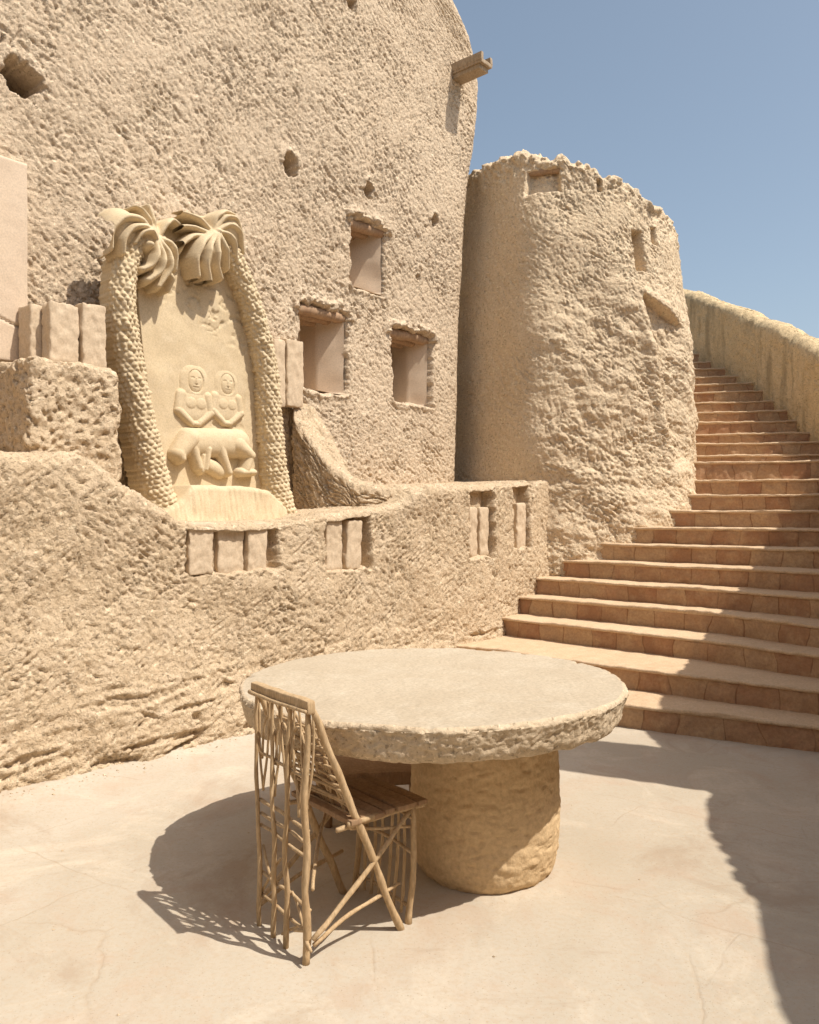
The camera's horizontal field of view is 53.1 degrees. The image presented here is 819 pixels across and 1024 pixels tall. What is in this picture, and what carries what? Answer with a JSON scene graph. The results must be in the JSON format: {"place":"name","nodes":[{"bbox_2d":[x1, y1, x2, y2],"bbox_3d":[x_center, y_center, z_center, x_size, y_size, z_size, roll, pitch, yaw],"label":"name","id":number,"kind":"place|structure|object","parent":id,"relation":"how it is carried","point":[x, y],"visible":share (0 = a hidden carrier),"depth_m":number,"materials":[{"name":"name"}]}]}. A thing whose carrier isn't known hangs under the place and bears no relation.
{"place":"outdoors","nodes":[
{"label":"outdoors","id":0,"kind":"place"},
{"bbox_2d":[2,736,724,1021],"bbox_3d":[-0.247,1.521,5.277,4.448,0.072,6.718,0,0,0],"label":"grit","id":1,"kind":"object","parent":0,"point":[118,1014],"visible":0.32,"depth_m":4.64,"materials":[{"name":"beige stone"}]},
{"bbox_2d":[0,726,818,1023],"bbox_3d":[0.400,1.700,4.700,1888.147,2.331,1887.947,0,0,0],"label":"ground","id":2,"kind":"structure","parent":0,"point":[141,912],"depth_m":3.20,"materials":[{"name":"beige concrete"}]},
{"bbox_2d":[0,0,492,492],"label":"mud brick building","id":3,"kind":"structure","parent":2,"relation":"on","point":[322,150],"depth_m":7.35,"materials":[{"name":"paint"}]},
{"bbox_2d":[292,303,346,394],"bbox_3d":[-1.072,-1.514,7.791,1.017,0.943,0.872,0,0,0],"label":"window","id":4,"kind":"structure","parent":3,"relation":"in","point":[321,333],"depth_m":7.91,"materials":[{"name":"paint"}]},
{"bbox_2d":[349,219,383,294],"bbox_3d":[-0.601,-2.536,8.213,0.775,0.686,0.710,0,0,0],"label":"window","id":5,"kind":"structure","parent":3,"relation":"in","point":[365,242],"depth_m":8.31,"materials":[{"name":"paint"}]},
{"bbox_2d":[390,329,428,405],"bbox_3d":[-0.171,-1.520,8.713,0.867,0.778,0.831,0,0,0],"label":"window","id":6,"kind":"structure","parent":3,"relation":"in","point":[408,350],"depth_m":8.87,"materials":[{"name":"paint"}]},
{"bbox_2d":[0,300,550,792],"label":"terrace wall","id":7,"kind":"structure","parent":2,"relation":"on","point":[134,624],"depth_m":5.30,"materials":[{"name":"stone"}]},
{"bbox_2d":[98,204,296,520],"bbox_3d":[-1.613,-1.063,6.295,0.743,2.547,1.703,0,0,40],"label":"carved relief","id":8,"kind":"object","parent":7,"relation":"on","point":[191,360],"visible":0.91,"depth_m":6.10,"materials":[{"name":"stone"}]},
{"bbox_2d":[248,681,426,965],"bbox_3d":[-0.268,1.103,3.100,0.556,0.926,0.424,0,0,-40],"label":"stick chair","id":9,"kind":"object","parent":2,"relation":"on","point":[357,802],"visible":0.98,"depth_m":2.99,"materials":[{"name":"brown wood"}]},
{"bbox_2d":[314,751,410,827],"bbox_3d":[-0.190,1.412,4.260,0.605,0.289,0.543,0,0,-8],"label":"stool","id":10,"kind":"object","parent":2,"relation":"on","point":[399,773],"visible":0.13,"depth_m":4.04,"materials":[{"name":"brown wood"}]},
{"bbox_2d":[239,648,628,894],"bbox_3d":[0.104,1.163,3.687,1.718,0.840,1.696,0,0,0],"label":"round table","id":11,"kind":"object","parent":2,"relation":"on","point":[477,740],"visible":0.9,"depth_m":3.29,"materials":[{"name":"stone"}]},
{"bbox_2d":[454,149,698,576],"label":"round tower","id":12,"kind":"structure","parent":2,"relation":"on","point":[575,378],"depth_m":8.92,"materials":[{"name":"beige stone"}]},
{"bbox_2d":[457,353,818,751],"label":"staircase","id":13,"kind":"structure","parent":2,"relation":"on","point":[700,618],"depth_m":7.48,"materials":[{"name":"stone"}]},
{"bbox_2d":[683,289,818,440],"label":"stair parapet","id":14,"kind":"structure","parent":2,"relation":"on","point":[776,362],"depth_m":11.59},
{"bbox_2d":[453,0,818,337],"label":"sky","id":15,"kind":"structure","parent":0,"point":[708,109],"materials":[{"name":"blue"}]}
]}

